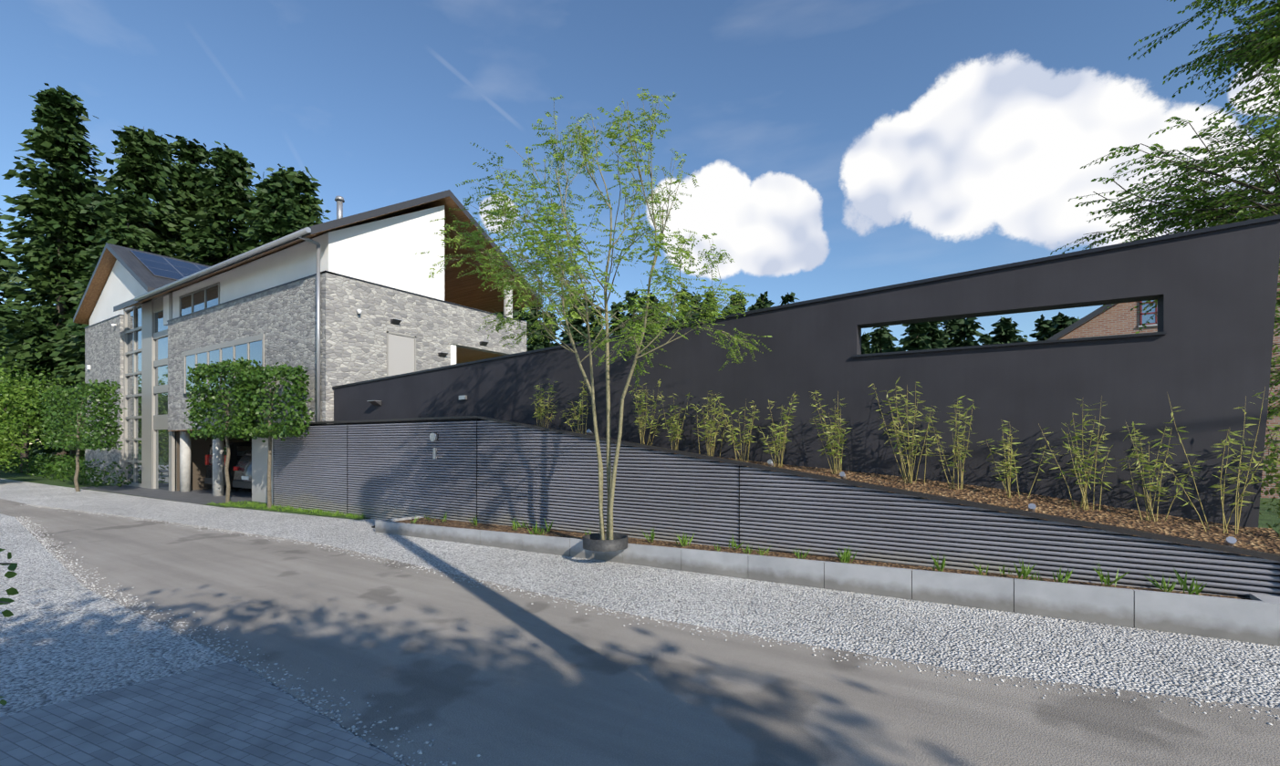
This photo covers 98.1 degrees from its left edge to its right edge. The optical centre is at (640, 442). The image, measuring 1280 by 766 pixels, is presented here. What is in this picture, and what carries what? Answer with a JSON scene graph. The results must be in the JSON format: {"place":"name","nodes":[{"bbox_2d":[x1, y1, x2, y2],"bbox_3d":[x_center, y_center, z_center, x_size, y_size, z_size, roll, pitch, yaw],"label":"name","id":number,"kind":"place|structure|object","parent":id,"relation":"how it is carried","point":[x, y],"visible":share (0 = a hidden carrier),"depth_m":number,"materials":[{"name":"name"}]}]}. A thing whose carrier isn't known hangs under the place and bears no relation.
{"place":"outdoors","nodes":[
{"label":"outdoors","id":0,"kind":"place"},
{"bbox_2d":[0,548,19,706],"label":"shrub","id":1,"kind":"object","parent":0,"point":[11,591],"depth_m":2.57,"materials":[{"name":"green plant"}]},
{"bbox_2d":[79,485,251,504],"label":"bluestone ground","id":2,"kind":"structure","parent":0,"point":[203,496],"depth_m":20.76,"materials":[{"name":"grey stone"}]},
{"bbox_2d":[204,441,251,491],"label":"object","id":3,"kind":"object","parent":2,"relation":"on","point":[238,451],"visible":0.23,"depth_m":21.14,"materials":[{"name":"grey paint"}]},
{"bbox_2d":[232,450,251,489],"bbox_3d":[-12.621,1.091,21.436,1.840,1.670,4.670,0,0,33],"label":"car","id":4,"kind":"object","parent":2,"relation":"on","point":[243,473],"visible":0.06,"depth_m":19.72,"materials":[{"name":"grey paint"}]},
{"bbox_2d":[415,87,772,540],"bbox_3d":[-1.015,-1.920,8.637,5.262,7.098,4.502,0,0,33],"label":"planter tree","id":5,"kind":"object","parent":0,"point":[568,244],"depth_m":8.00,"materials":[{"name":"green plant"}]},
{"bbox_2d":[0,499,1279,765],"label":"road","id":6,"kind":"structure","parent":0,"point":[494,676],"depth_m":4.44,"materials":[{"name":"grey asphalt"}]},
{"bbox_2d":[15,504,1279,765],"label":"loose gravel stones","id":7,"kind":"object","parent":6,"relation":"on","point":[338,716],"visible":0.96,"depth_m":5.17,"materials":[{"name":"grey gravel"}]},
{"bbox_2d":[0,478,1279,765],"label":"gravel ground","id":8,"kind":"structure","parent":0,"point":[66,634],"depth_m":5.87,"materials":[{"name":"grey gravel"}]},
{"bbox_2d":[0,422,38,473],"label":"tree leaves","id":9,"kind":"object","parent":8,"relation":"on","point":[5,450],"visible":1,"depth_m":25.66,"materials":[{"name":"green plant"}]},
{"bbox_2d":[0,346,52,446],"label":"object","id":10,"kind":"object","parent":8,"relation":"on","point":[5,393],"visible":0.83,"depth_m":28.82,"materials":[{"name":"green plant"}]},
{"bbox_2d":[0,661,403,765],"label":"driveway pavers","id":11,"kind":"object","parent":8,"relation":"on","point":[231,713],"depth_m":3.70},
{"bbox_2d":[204,501,371,520],"bbox_3d":[-10.093,1.914,15.589,7.300,0.001,1.100,0,0,33],"label":"grass strip","id":12,"kind":"object","parent":8,"relation":"on","point":[290,512],"depth_m":15.49,"materials":[{"name":"green plant"}]},
{"bbox_2d":[38,356,314,509],"bbox_3d":[-17.108,-0.368,19.359,18.057,4.606,1.836,0,0,26],"label":"pleached hedge","id":13,"kind":"object","parent":12,"relation":"on","point":[250,406],"depth_m":17.55,"materials":[{"name":"green plant"}]},
{"bbox_2d":[207,499,1207,595],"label":"grass tufts","id":14,"kind":"object","parent":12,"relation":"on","point":[846,556],"visible":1,"depth_m":7.49,"materials":[{"name":"green plant"}]},
{"bbox_2d":[271,416,1279,597],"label":"cladding","id":15,"kind":"structure","parent":8,"relation":"on","point":[433,436],"depth_m":8.93,"materials":[{"name":"grey metal"}]},
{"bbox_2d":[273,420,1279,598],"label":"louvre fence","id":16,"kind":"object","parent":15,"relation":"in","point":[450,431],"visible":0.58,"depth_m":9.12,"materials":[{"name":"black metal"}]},
{"bbox_2d":[374,515,1279,646],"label":"concrete curb","id":17,"kind":"structure","parent":8,"relation":"on","point":[1254,619],"depth_m":6.77,"materials":[{"name":"grey concrete"}]},
{"bbox_2d":[0,444,1279,533],"bbox_3d":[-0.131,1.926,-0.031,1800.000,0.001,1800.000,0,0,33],"label":"grass","id":18,"kind":"structure","parent":0,"point":[1265,516],"depth_m":24.82,"materials":[{"name":"green plant"}]},
{"bbox_2d":[0,385,57,472],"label":"tree","id":19,"kind":"object","parent":18,"relation":"on","point":[26,454],"visible":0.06,"depth_m":35.32,"materials":[{"name":"green plant"}]},
{"bbox_2d":[0,348,84,454],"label":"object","id":20,"kind":"object","parent":19,"relation":"attached to","point":[37,400],"visible":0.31,"depth_m":34.66,"materials":[{"name":"green plant"}]},
{"bbox_2d":[0,452,133,487],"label":"hedge leaves","id":21,"kind":"object","parent":18,"relation":"on","point":[57,465],"visible":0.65,"depth_m":29.34,"materials":[{"name":"green plant"}]},
{"bbox_2d":[0,83,331,462],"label":"conifer trees","id":22,"kind":"object","parent":18,"relation":"on","point":[95,219],"depth_m":42.94,"materials":[{"name":"green plant"}]},
{"bbox_2d":[72,189,541,503],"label":"house","id":23,"kind":"structure","parent":18,"relation":"on","point":[300,297],"depth_m":18.74,"materials":[{"name":"stone"}]},
{"bbox_2d":[129,249,208,280],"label":"solar panels","id":24,"kind":"object","parent":23,"relation":"on","point":[161,266],"visible":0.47,"depth_m":25.00,"materials":[{"name":"blue"}]},
{"bbox_2d":[86,309,361,369],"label":"security cameras","id":25,"kind":"object","parent":23,"relation":"attached to","point":[358,311],"visible":1,"depth_m":24.92,"materials":[{"name":"white plastic"}]},
{"bbox_2d":[390,318,402,325],"bbox_3d":[-7.503,-3.715,17.106,0.200,0.132,0.280,0,0,33],"label":"wall light","id":26,"kind":"object","parent":23,"relation":"attached to","point":[393,321],"depth_m":17.08,"materials":[{"name":"black metal"}]},
{"bbox_2d":[437,352,448,357],"bbox_3d":[-6.563,-2.931,18.558,0.200,0.132,0.280,0,0,33],"label":"wall light","id":27,"kind":"object","parent":23,"relation":"attached to","point":[442,354],"depth_m":18.52,"materials":[{"name":"black metal"}]},
{"bbox_2d":[479,341,489,346],"bbox_3d":[-5.610,-3.565,20.030,0.200,0.132,0.280,0,0,33],"label":"wall light","id":28,"kind":"object","parent":23,"relation":"attached to","point":[483,343],"depth_m":20.00,"materials":[{"name":"black metal"}]},
{"bbox_2d":[494,289,1081,353],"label":"forest edge","id":29,"kind":"object","parent":18,"relation":"on","point":[936,338],"depth_m":37.84,"materials":[{"name":"green plant"}]},
{"bbox_2d":[332,214,1279,528],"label":"dark garden wall","id":30,"kind":"structure","parent":18,"relation":"on","point":[1202,357],"depth_m":7.78,"materials":[{"name":"grey paint"}]},
{"bbox_2d":[366,400,381,405],"bbox_3d":[-6.918,-1.021,14.472,0.300,0.132,0.220,0,0,33],"label":"wall light","id":31,"kind":"object","parent":30,"relation":"attached to","point":[376,402],"visible":1,"depth_m":14.45,"materials":[{"name":"silver metal"}]},
{"bbox_2d":[458,395,467,399],"bbox_3d":[-4.129,-1.047,12.947,0.220,0.090,0.060,0,0,33],"label":"wall box light","id":32,"kind":"object","parent":30,"relation":"attached to","point":[463,397],"visible":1,"depth_m":12.90,"materials":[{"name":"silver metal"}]},
{"bbox_2d":[516,425,1279,561],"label":"mulch bed","id":33,"kind":"object","parent":18,"relation":"on","point":[1265,540],"visible":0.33,"depth_m":6.96,"materials":[{"name":"brown wood"}]},
{"bbox_2d":[532,383,1279,538],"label":"bamboo stems","id":34,"kind":"object","parent":33,"relation":"on","point":[1083,501],"visible":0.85,"depth_m":7.64,"materials":[{"name":"green plant"}]},
{"bbox_2d":[529,376,1279,507],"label":"bamboo leaves","id":35,"kind":"object","parent":34,"relation":"on","point":[1077,438],"visible":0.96,"depth_m":7.68,"materials":[{"name":"green plant"}]},
{"bbox_2d":[586,429,1237,546],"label":"garden spotlights","id":36,"kind":"object","parent":33,"relation":"on","point":[1230,541],"visible":0.67,"depth_m":6.81,"materials":[{"name":"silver metal"}]},
{"bbox_2d":[1259,412,1279,529],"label":"shrub leaves","id":37,"kind":"object","parent":18,"relation":"on","point":[1269,462],"visible":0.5,"depth_m":7.40,"materials":[{"name":"green plant"}]},
{"bbox_2d":[1262,437,1279,515],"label":"shrub","id":38,"kind":"object","parent":18,"relation":"on","point":[1273,471],"visible":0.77,"depth_m":7.36,"materials":[{"name":"green plant"}]},
{"bbox_2d":[0,0,1279,444],"label":"sky","id":39,"kind":"structure","parent":0,"point":[831,147],"materials":[{"name":"blue"}]},
{"bbox_2d":[1046,199,1279,499],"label":"neighbour house","id":40,"kind":"structure","parent":0,"point":[1116,319],"depth_m":21.19,"materials":[{"name":"brick"}]},
{"bbox_2d":[1050,0,1279,497],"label":"tree","id":41,"kind":"object","parent":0,"point":[1268,132],"depth_m":8.02,"materials":[{"name":"green plant"}]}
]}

